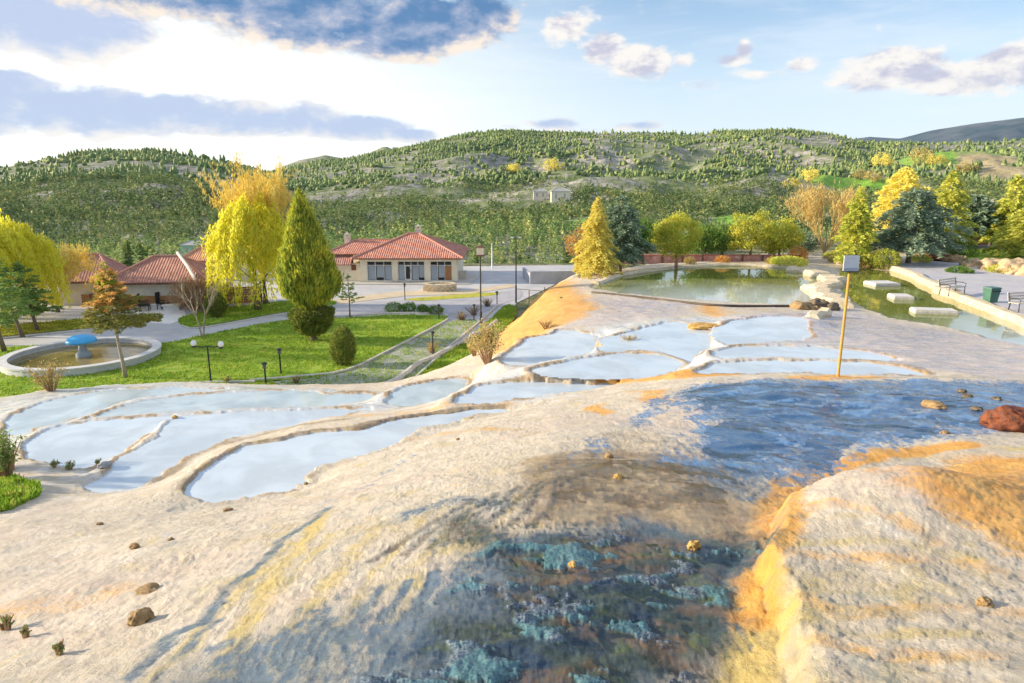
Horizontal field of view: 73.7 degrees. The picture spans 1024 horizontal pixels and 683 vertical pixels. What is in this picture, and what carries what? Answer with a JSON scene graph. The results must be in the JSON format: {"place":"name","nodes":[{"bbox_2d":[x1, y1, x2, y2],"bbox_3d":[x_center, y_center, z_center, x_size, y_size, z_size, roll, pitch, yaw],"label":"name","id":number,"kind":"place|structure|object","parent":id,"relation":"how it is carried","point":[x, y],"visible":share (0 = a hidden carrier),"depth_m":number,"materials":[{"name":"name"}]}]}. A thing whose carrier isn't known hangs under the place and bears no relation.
{"place":"outdoors","nodes":[
{"label":"outdoors","id":0,"kind":"place"},
{"bbox_2d":[0,317,142,335],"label":"lawn","id":1,"kind":"structure","parent":0,"point":[5,332],"depth_m":51.27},
{"bbox_2d":[6,261,64,330],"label":"pine tree","id":2,"kind":"object","parent":1,"relation":"on","point":[37,295],"visible":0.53,"depth_m":49.93,"materials":[{"name":"green plant"}]},
{"bbox_2d":[23,416,171,468],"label":"water","id":3,"kind":"structure","parent":0,"point":[85,445],"depth_m":20.28,"materials":[{"name":"liquid"}]},
{"bbox_2d":[4,387,221,434],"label":"water","id":4,"kind":"structure","parent":0,"point":[55,411],"depth_m":28.35,"materials":[{"name":"liquid"}]},
{"bbox_2d":[133,308,185,323],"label":"pavement","id":5,"kind":"structure","parent":0,"point":[172,316],"depth_m":56.90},
{"bbox_2d":[83,408,370,492],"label":"water","id":6,"kind":"structure","parent":0,"point":[176,441],"depth_m":19.91,"materials":[{"name":"liquid"}]},
{"bbox_2d":[87,390,374,418],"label":"water","id":7,"kind":"structure","parent":0,"point":[254,399],"depth_m":26.75,"materials":[{"name":"liquid"}]},
{"bbox_2d":[178,301,335,326],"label":"lawn","id":8,"kind":"structure","parent":0,"point":[217,320],"depth_m":56.77,"materials":[{"name":"green plant"}]},
{"bbox_2d":[203,292,229,317],"bbox_3d":[-24.041,-2.979,55.549,1.844,2.341,2.001,3,13,15],"label":"clipped bush","id":9,"kind":"object","parent":8,"relation":"on","point":[221,304],"visible":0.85,"depth_m":55.23,"materials":[{"name":"green plant"}]},
{"bbox_2d":[200,190,284,309],"bbox_3d":[-21.877,-7.623,57.952,8.289,10.265,7.840,-1,13,-2],"label":"willow tree","id":10,"kind":"object","parent":8,"relation":"on","point":[232,230],"visible":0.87,"depth_m":55.76,"materials":[{"name":"yellow plant"}]},
{"bbox_2d":[194,151,300,303],"bbox_3d":[-23.139,-9.793,60.003,8.717,13.569,7.745,0,13,-2],"label":"bare tree","id":11,"kind":"object","parent":8,"relation":"on","point":[270,190],"visible":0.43,"depth_m":58.56,"materials":[{"name":"orange plant"}]},
{"bbox_2d":[0,300,516,511],"bbox_3d":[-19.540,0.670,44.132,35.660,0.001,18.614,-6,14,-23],"label":"lawn","id":12,"kind":"structure","parent":0,"point":[173,368],"depth_m":42.95,"materials":[{"name":"green plant"}]},
{"bbox_2d":[0,429,26,476],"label":"leafy shrub","id":13,"kind":"object","parent":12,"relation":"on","point":[5,456],"visible":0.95,"depth_m":17.10,"materials":[{"name":"green plant"}]},
{"bbox_2d":[0,277,34,351],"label":"pine tree","id":14,"kind":"object","parent":12,"relation":"on","point":[7,304],"visible":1,"depth_m":43.95,"materials":[{"name":"green plant"}]},
{"bbox_2d":[20,358,69,391],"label":"dry reeds","id":15,"kind":"object","parent":12,"relation":"on","point":[48,379],"visible":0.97,"depth_m":33.89,"materials":[{"name":"beige plant"}]},
{"bbox_2d":[0,334,161,377],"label":"fountain basin","id":16,"kind":"object","parent":12,"relation":"on","point":[81,349],"visible":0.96,"depth_m":42.06,"materials":[{"name":"white stone"}]},
{"bbox_2d":[79,261,163,377],"bbox_3d":[-21.748,-1.134,37.768,4.589,6.682,3.709,-3,13,1],"label":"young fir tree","id":17,"kind":"object","parent":12,"relation":"on","point":[108,293],"visible":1,"depth_m":37.13,"materials":[{"name":"orange plant"}]},
{"bbox_2d":[174,278,219,337],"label":"slender tree","id":18,"kind":"object","parent":12,"relation":"on","point":[210,303],"visible":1,"depth_m":47.86,"materials":[{"name":"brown plant"}]},
{"bbox_2d":[273,187,344,340],"bbox_3d":[-13.692,-5.098,46.188,4.667,10.619,4.517,-2,13,0],"label":"cypress tree","id":19,"kind":"object","parent":12,"relation":"on","point":[309,280],"visible":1,"depth_m":45.06,"materials":[{"name":"green plant"}]},
{"bbox_2d":[328,324,357,365],"bbox_3d":[-10.117,0.246,40.778,1.770,2.695,1.698,-3,13,-13],"label":"clipped bush","id":20,"kind":"object","parent":12,"relation":"on","point":[340,355],"visible":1,"depth_m":40.40,"materials":[{"name":"green plant"}]},
{"bbox_2d":[0,265,574,346],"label":"pavement","id":21,"kind":"structure","parent":0,"point":[490,277],"depth_m":59.27,"materials":[{"name":"concrete"}]},
{"bbox_2d":[0,257,40,337],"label":"pine tree","id":22,"kind":"object","parent":21,"relation":"on","point":[12,283],"visible":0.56,"depth_m":48.07,"materials":[{"name":"green plant"}]},
{"bbox_2d":[0,208,74,323],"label":"willow tree","id":23,"kind":"object","parent":21,"relation":"on","point":[24,247],"visible":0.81,"depth_m":52.32,"materials":[{"name":"yellow plant"}]},
{"bbox_2d":[14,240,105,312],"bbox_3d":[-38.660,-5.280,56.785,8.010,6.216,7.050,-5,14,-21],"label":"bare tree","id":24,"kind":"object","parent":21,"relation":"on","point":[70,264],"visible":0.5,"depth_m":57.69,"materials":[{"name":"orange plant"}]},
{"bbox_2d":[46,253,127,305],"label":"garden pavilion","id":25,"kind":"structure","parent":21,"relation":"on","point":[111,263],"depth_m":61.34,"materials":[{"name":"tile"}]},
{"bbox_2d":[110,251,227,308],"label":"garden pavilion","id":26,"kind":"structure","parent":21,"relation":"on","point":[148,277],"depth_m":59.30,"materials":[{"name":"tile"}]},
{"bbox_2d":[165,272,229,310],"bbox_3d":[-27.169,-4.235,57.918,5.133,3.534,4.914,12,18,43],"label":"bare shrub","id":27,"kind":"object","parent":21,"relation":"on","point":[189,290],"visible":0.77,"depth_m":57.31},
{"bbox_2d":[183,244,258,279],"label":"garden pavilion","id":28,"kind":"structure","parent":21,"relation":"on","point":[196,253],"depth_m":76.91,"materials":[{"name":"tile"}]},
{"bbox_2d":[337,274,364,316],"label":"sapling","id":29,"kind":"object","parent":21,"relation":"on","point":[349,294],"visible":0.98,"depth_m":55.37,"materials":[{"name":"green plant"}]},
{"bbox_2d":[335,312,447,316],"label":"kerb","id":30,"kind":"structure","parent":21,"relation":"on","point":[445,314],"depth_m":57.15,"materials":[{"name":"concrete"}]},
{"bbox_2d":[341,275,478,283],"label":"terrace slab","id":31,"kind":"structure","parent":21,"relation":"on","point":[469,279],"depth_m":75.22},
{"bbox_2d":[523,267,576,283],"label":"grey wall","id":32,"kind":"structure","parent":21,"relation":"on","point":[543,277],"depth_m":74.43,"materials":[{"name":"concrete"}]},
{"bbox_2d":[185,409,506,502],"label":"water","id":33,"kind":"structure","parent":0,"point":[249,471],"depth_m":15.25,"materials":[{"name":"liquid"}]},
{"bbox_2d":[267,319,476,384],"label":"gravel path","id":34,"kind":"structure","parent":0,"point":[420,346],"depth_m":41.81,"materials":[{"name":"gravel"}]},
{"bbox_2d":[269,290,522,317],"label":"road","id":35,"kind":"structure","parent":0,"point":[452,307],"depth_m":61.63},
{"bbox_2d":[332,284,514,303],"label":"sand strip","id":36,"kind":"object","parent":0,"point":[387,295],"visible":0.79,"depth_m":67.78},
{"bbox_2d":[423,281,456,291],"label":"stone planter","id":37,"kind":"object","parent":36,"relation":"on","point":[441,286],"visible":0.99,"depth_m":69.05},
{"bbox_2d":[385,379,466,405],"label":"water","id":38,"kind":"structure","parent":0,"point":[417,394],"depth_m":24.54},
{"bbox_2d":[407,292,498,300],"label":"grass strip","id":39,"kind":"object","parent":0,"point":[451,296],"depth_m":65.94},
{"bbox_2d":[424,307,515,373],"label":"lawn","id":40,"kind":"structure","parent":0,"point":[448,358],"depth_m":43.20,"materials":[{"name":"green plant"}]},
{"bbox_2d":[0,253,1023,682],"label":"travertine terrain","id":41,"kind":"structure","parent":0,"point":[436,553],"depth_m":6.54,"materials":[{"name":"stone"}]},
{"bbox_2d":[0,613,14,630],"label":"weed","id":42,"kind":"object","parent":41,"relation":"on","point":[6,624],"visible":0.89,"depth_m":6.18,"materials":[{"name":"green plant"}]},
{"bbox_2d":[126,607,155,626],"bbox_3d":[-3.074,2.298,5.656,0.230,0.178,0.203,6,14,24],"label":"stone","id":43,"kind":"object","parent":41,"relation":"on","point":[141,616],"visible":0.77,"depth_m":5.60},
{"bbox_2d":[135,582,158,594],"bbox_3d":[-3.506,2.401,6.566,0.220,0.076,0.270,-8,15,-32],"label":"stone","id":44,"kind":"object","parent":41,"relation":"on","point":[148,588],"visible":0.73,"depth_m":6.55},
{"bbox_2d":[461,318,505,364],"bbox_3d":[-1.020,0.025,24.578,1.548,1.712,1.834,1,13,6],"label":"dry shrub","id":45,"kind":"object","parent":41,"relation":"on","point":[489,344],"visible":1,"depth_m":24.55,"materials":[{"name":"beige plant"}]},
{"bbox_2d":[559,224,594,256],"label":"young tree","id":46,"kind":"object","parent":41,"relation":"on","point":[574,241],"visible":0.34,"depth_m":56.59,"materials":[{"name":"orange plant"}]},
{"bbox_2d":[569,196,625,278],"bbox_3d":[5.959,-7.559,49.463,4.488,5.808,4.511,8,15,30],"label":"cedar tree","id":47,"kind":"object","parent":41,"relation":"on","point":[592,254],"visible":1,"depth_m":49.07,"materials":[{"name":"yellow plant"}]},
{"bbox_2d":[603,194,656,270],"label":"cedar tree","id":48,"kind":"object","parent":41,"relation":"on","point":[625,229],"visible":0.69,"depth_m":51.67,"materials":[{"name":"green plant"}]},
{"bbox_2d":[650,206,706,268],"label":"broadleaf tree","id":49,"kind":"object","parent":41,"relation":"on","point":[666,229],"visible":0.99,"depth_m":53.00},
{"bbox_2d":[591,291,789,306],"bbox_3d":[9.674,-2.273,38.123,11.807,0.302,2.641,6,14,24],"label":"stone border","id":50,"kind":"object","parent":41,"relation":"on","point":[707,304],"visible":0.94,"depth_m":36.80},
{"bbox_2d":[687,322,716,329],"bbox_3d":[8.194,-0.584,28.758,1.634,0.406,0.880,0,13,0],"label":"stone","id":51,"kind":"object","parent":41,"relation":"on","point":[700,326],"visible":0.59,"depth_m":28.56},
{"bbox_2d":[805,307,831,319],"bbox_3d":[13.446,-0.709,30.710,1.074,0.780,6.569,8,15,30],"label":"rock","id":52,"kind":"object","parent":41,"relation":"on","point":[822,312],"visible":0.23,"depth_m":32.48,"materials":[{"name":"stone"}]},
{"bbox_2d":[837,254,859,375],"bbox_3d":[8.266,-0.473,16.996,0.400,3.368,0.090,0,13,0],"label":"signboard pole","id":53,"kind":"object","parent":41,"relation":"on","point":[850,263],"visible":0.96,"depth_m":16.74,"materials":[{"name":"metal"}]},
{"bbox_2d":[865,166,931,238],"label":"cedar tree","id":54,"kind":"object","parent":41,"relation":"on","point":[906,177],"visible":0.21,"depth_m":68.07,"materials":[{"name":"yellow plant"}]},
{"bbox_2d":[979,405,1023,432],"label":"boulder","id":55,"kind":"object","parent":41,"relation":"on","point":[1008,418],"visible":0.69,"depth_m":11.71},
{"bbox_2d":[0,131,1023,471],"bbox_3d":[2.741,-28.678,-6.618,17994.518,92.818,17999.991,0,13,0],"label":"ground","id":56,"kind":"structure","parent":0,"point":[992,167],"depth_m":416.12,"materials":[{"name":"plant"}]},
{"bbox_2d":[222,286,262,303],"bbox_3d":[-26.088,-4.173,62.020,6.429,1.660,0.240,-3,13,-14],"label":"bush","id":57,"kind":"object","parent":56,"relation":"on","point":[247,291],"depth_m":62.43,"materials":[{"name":"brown plant"}]},
{"bbox_2d":[250,318,448,381],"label":"kerb","id":58,"kind":"structure","parent":56,"relation":"on","point":[383,352],"depth_m":40.95,"materials":[{"name":"concrete"}]},
{"bbox_2d":[329,224,469,281],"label":"tiled roof building","id":59,"kind":"structure","parent":56,"relation":"on","point":[416,255],"depth_m":75.89,"materials":[{"name":"beige paint"}]},
{"bbox_2d":[367,261,392,280],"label":"window","id":60,"kind":"structure","parent":59,"relation":"in","point":[371,269],"depth_m":75.82,"materials":[{"name":"grey glass"}]},
{"bbox_2d":[397,261,424,280],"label":"window","id":61,"kind":"structure","parent":59,"relation":"in","point":[417,273],"depth_m":75.78,"materials":[{"name":"grey glass"}]},
{"bbox_2d":[430,261,451,280],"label":"window","id":62,"kind":"structure","parent":59,"relation":"in","point":[433,268],"depth_m":75.76,"materials":[{"name":"grey glass"}]},
{"bbox_2d":[383,319,497,381],"bbox_3d":[-4.035,0.456,45.339,0.952,0.635,18.423,4,14,18],"label":"stone edging","id":63,"kind":"object","parent":56,"relation":"on","point":[408,370],"visible":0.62,"depth_m":41.79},
{"bbox_2d":[40,212,845,264],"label":"pine wood","id":64,"kind":"object","parent":56,"relation":"on","point":[107,248],"visible":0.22,"depth_m":170.08,"materials":[{"name":"plant"}]},
{"bbox_2d":[415,305,497,375],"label":"kerb","id":65,"kind":"structure","parent":56,"relation":"on","point":[470,329],"depth_m":48.53,"materials":[{"name":"concrete"}]},
{"bbox_2d":[0,168,1023,247],"bbox_3d":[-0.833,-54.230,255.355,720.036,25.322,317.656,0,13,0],"label":"pine wood","id":66,"kind":"object","parent":56,"relation":"on","point":[641,201],"visible":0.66,"depth_m":261.22,"materials":[{"name":"plant"}]},
{"bbox_2d":[0,127,1023,191],"bbox_3d":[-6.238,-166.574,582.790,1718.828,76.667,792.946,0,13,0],"label":"pine wood","id":67,"kind":"object","parent":56,"relation":"on","point":[501,136],"visible":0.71,"depth_m":530.59,"materials":[{"name":"plant"}]},
{"bbox_2d":[551,188,570,203],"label":"house","id":68,"kind":"structure","parent":56,"relation":"on","point":[557,193],"depth_m":290.57,"materials":[{"name":"beige paint"}]},
{"bbox_2d":[634,215,659,246],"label":"broadleaf tree","id":69,"kind":"object","parent":56,"relation":"on","point":[646,235],"visible":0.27,"depth_m":62.79,"materials":[{"name":"green plant"}]},
{"bbox_2d":[591,262,792,283],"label":"pool bank","id":70,"kind":"structure","parent":56,"relation":"on","point":[615,276],"depth_m":54.19,"materials":[{"name":"stone"}]},
{"bbox_2d":[685,220,732,254],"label":"broadleaf tree","id":71,"kind":"object","parent":56,"relation":"on","point":[711,241],"visible":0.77,"depth_m":58.76,"materials":[{"name":"green plant"}]},
{"bbox_2d":[622,254,803,263],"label":"red wall","id":72,"kind":"structure","parent":56,"relation":"on","point":[654,258],"depth_m":58.73,"materials":[{"name":"brick"}]},
{"bbox_2d":[725,209,781,254],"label":"broadleaf tree","id":73,"kind":"object","parent":56,"relation":"on","point":[752,229],"visible":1,"depth_m":57.84,"materials":[{"name":"yellow plant"}]},
{"bbox_2d":[755,216,807,254],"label":"broadleaf tree","id":74,"kind":"object","parent":56,"relation":"on","point":[787,241],"visible":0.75,"depth_m":58.78,"materials":[{"name":"yellow plant"}]},
{"bbox_2d":[768,255,809,266],"bbox_3d":[22.451,-6.500,55.447,3.311,1.079,3.336,-3,13,-13],"label":"bush","id":75,"kind":"object","parent":56,"relation":"on","point":[800,261],"visible":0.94,"depth_m":54.80,"materials":[{"name":"green plant"}]},
{"bbox_2d":[787,245,809,260],"bbox_3d":[24.216,-7.367,57.810,1.819,1.557,1.841,-1,13,-6],"label":"bush","id":76,"kind":"object","parent":56,"relation":"on","point":[800,253],"visible":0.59,"depth_m":57.58,"materials":[{"name":"brown plant"}]},
{"bbox_2d":[792,230,826,252],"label":"tree","id":77,"kind":"object","parent":56,"relation":"on","point":[810,244],"visible":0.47,"depth_m":64.56,"materials":[{"name":"green plant"}]},
{"bbox_2d":[798,167,821,182],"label":"hill tree","id":78,"kind":"object","parent":56,"relation":"on","point":[809,175],"visible":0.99,"depth_m":354.43,"materials":[{"name":"yellow plant"}]},
{"bbox_2d":[786,265,853,307],"bbox_3d":[20.670,-3.652,45.056,3.461,0.869,17.433,4,13,15],"label":"pool divider","id":79,"kind":"object","parent":56,"relation":"on","point":[826,285],"visible":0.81,"depth_m":43.74,"materials":[{"name":"stone"}]},
{"bbox_2d":[778,179,867,258],"bbox_3d":[27.246,-10.890,60.574,7.187,7.304,5.403,8,15,32],"label":"bare tree","id":80,"kind":"object","parent":56,"relation":"on","point":[812,207],"visible":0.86,"depth_m":59.94,"materials":[{"name":"orange plant"}]},
{"bbox_2d":[868,152,900,165],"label":"hill tree","id":81,"kind":"object","parent":56,"relation":"on","point":[884,158],"visible":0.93,"depth_m":443.46,"materials":[{"name":"yellow plant"}]},
{"bbox_2d":[836,261,960,291],"bbox_3d":[28.331,-4.750,49.257,3.556,0.501,16.108,0,13,0],"label":"stone border","id":82,"kind":"object","parent":56,"relation":"on","point":[920,278],"visible":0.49,"depth_m":48.52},
{"bbox_2d":[843,186,973,262],"bbox_3d":[32.380,-9.323,55.589,8.300,6.500,9.234,-3,13,-12],"label":"cedar tree","id":83,"kind":"object","parent":56,"relation":"on","point":[911,220],"visible":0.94,"depth_m":54.05,"materials":[{"name":"green plant"}]},
{"bbox_2d":[905,146,936,165],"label":"hill tree","id":84,"kind":"object","parent":56,"relation":"on","point":[918,154],"visible":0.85,"depth_m":535.26,"materials":[{"name":"yellow plant"}]},
{"bbox_2d":[921,170,978,246],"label":"conifer tree","id":85,"kind":"object","parent":56,"relation":"on","point":[957,198],"visible":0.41,"depth_m":59.22,"materials":[{"name":"yellow plant"}]},
{"bbox_2d":[932,285,1023,327],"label":"stone border","id":86,"kind":"object","parent":56,"relation":"on","point":[996,310],"visible":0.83,"depth_m":36.66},
{"bbox_2d":[947,194,1008,246],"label":"pine tree","id":87,"kind":"object","parent":56,"relation":"on","point":[981,208],"visible":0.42,"depth_m":65.49,"materials":[{"name":"green plant"}]},
{"bbox_2d":[0,0,1023,170],"label":"sky","id":88,"kind":"structure","parent":0,"point":[294,80],"materials":[{"name":"blue"}]},
{"bbox_2d":[454,382,610,403],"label":"water","id":89,"kind":"structure","parent":0,"point":[492,393],"depth_m":20.43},
{"bbox_2d":[501,330,598,365],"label":"water","id":90,"kind":"structure","parent":0,"point":[559,344],"depth_m":26.58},
{"bbox_2d":[532,353,682,379],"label":"water","id":91,"kind":"structure","parent":0,"point":[624,366],"depth_m":22.35,"materials":[{"name":"liquid"}]},
{"bbox_2d":[556,543,711,632],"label":"water","id":92,"kind":"structure","parent":0,"point":[616,567],"depth_m":5.32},
{"bbox_2d":[598,322,710,362],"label":"water","id":93,"kind":"structure","parent":0,"point":[682,341],"depth_m":26.35,"materials":[{"name":"liquid"}]},
{"bbox_2d":[591,266,820,304],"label":"water","id":94,"kind":"structure","parent":0,"point":[750,284],"depth_m":45.68,"materials":[{"name":"liquid"}]},
{"bbox_2d":[708,316,810,344],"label":"water","id":95,"kind":"structure","parent":0,"point":[762,329],"depth_m":27.27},
{"bbox_2d":[711,346,898,360],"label":"water","id":96,"kind":"structure","parent":0,"point":[783,351],"depth_m":21.92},
{"bbox_2d":[694,360,924,374],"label":"water","id":97,"kind":"structure","parent":0,"point":[778,366],"depth_m":19.00,"materials":[{"name":"liquid"}]},
{"bbox_2d":[685,383,998,474],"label":"water","id":98,"kind":"structure","parent":0,"point":[725,451],"depth_m":12.10,"materials":[{"name":"liquid"}]},
{"bbox_2d":[920,400,949,409],"bbox_3d":[8.409,1.286,13.585,0.408,0.193,0.540,-6,14,-25],"label":"stone","id":99,"kind":"object","parent":98,"relation":"in","point":[939,405],"visible":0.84,"depth_m":13.52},
{"bbox_2d":[838,268,1023,344],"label":"water","id":100,"kind":"structure","parent":0,"point":[970,319],"depth_m":37.76,"materials":[{"name":"liquid"}]},
{"bbox_2d":[863,280,900,286],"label":"stepping slab","id":101,"kind":"structure","parent":100,"relation":"in","point":[881,283],"depth_m":45.14,"materials":[{"name":"stone"}]},
{"bbox_2d":[909,307,958,314],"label":"stepping slab","id":102,"kind":"structure","parent":100,"relation":"in","point":[930,310],"depth_m":35.61,"materials":[{"name":"stone"}]},
{"bbox_2d":[854,118,1023,143],"bbox_3d":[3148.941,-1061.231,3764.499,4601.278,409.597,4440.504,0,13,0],"label":"hills","id":103,"kind":"structure","parent":0,"point":[1008,129],"depth_m":3975.99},
{"bbox_2d":[881,256,1023,314],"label":"pavement","id":104,"kind":"structure","parent":0,"point":[978,280],"depth_m":46.39,"materials":[{"name":"concrete"}]},
{"bbox_2d":[821,186,879,265],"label":"conifer tree","id":105,"kind":"object","parent":104,"relation":"on","point":[858,215],"visible":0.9,"depth_m":54.37,"materials":[{"name":"yellow plant"}]},
{"bbox_2d":[866,248,902,268],"bbox_3d":[29.493,-6.549,53.914,2.595,1.795,2.568,-2,13,-11],"label":"round bush","id":106,"kind":"object","parent":104,"relation":"on","point":[897,259],"visible":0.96,"depth_m":53.44,"materials":[{"name":"yellow plant"}]},
{"bbox_2d":[938,277,966,296],"bbox_3d":[25.749,-3.205,39.969,2.000,0.930,0.717,-8,15,-31],"label":"park bench","id":107,"kind":"object","parent":104,"relation":"on","point":[955,286],"visible":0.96,"depth_m":40.02,"materials":[{"name":"black metal"}]},
{"bbox_2d":[982,286,1001,301],"bbox_3d":[26.275,-2.583,37.436,0.691,0.810,0.631,-3,13,-11],"label":"litter bin","id":108,"kind":"object","parent":104,"relation":"on","point":[991,293],"visible":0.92,"depth_m":37.25,"materials":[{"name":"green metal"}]},
{"bbox_2d":[993,257,1023,273],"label":"boulder","id":109,"kind":"object","parent":104,"relation":"on","point":[1006,264],"visible":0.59,"depth_m":49.39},
{"bbox_2d":[965,249,1023,258],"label":"lawn","id":110,"kind":"structure","parent":0,"point":[985,255],"depth_m":58.98,"materials":[{"name":"green plant"}]},
{"bbox_2d":[942,241,980,258],"bbox_3d":[39.114,-7.981,59.741,3.294,1.865,3.207,-2,13,-10],"label":"bush","id":111,"kind":"object","parent":110,"relation":"on","point":[971,251],"visible":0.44,"depth_m":59.00,"materials":[{"name":"green plant"}]},
{"bbox_2d":[977,174,1023,242],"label":"conifer tree","id":112,"kind":"object","parent":110,"relation":"on","point":[1007,204],"visible":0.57,"depth_m":64.49,"materials":[{"name":"yellow plant"}]},
{"bbox_2d":[981,207,1023,257],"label":"conifer tree","id":113,"kind":"object","parent":110,"relation":"on","point":[1011,244],"visible":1,"depth_m":57.65,"materials":[{"name":"yellow plant"}]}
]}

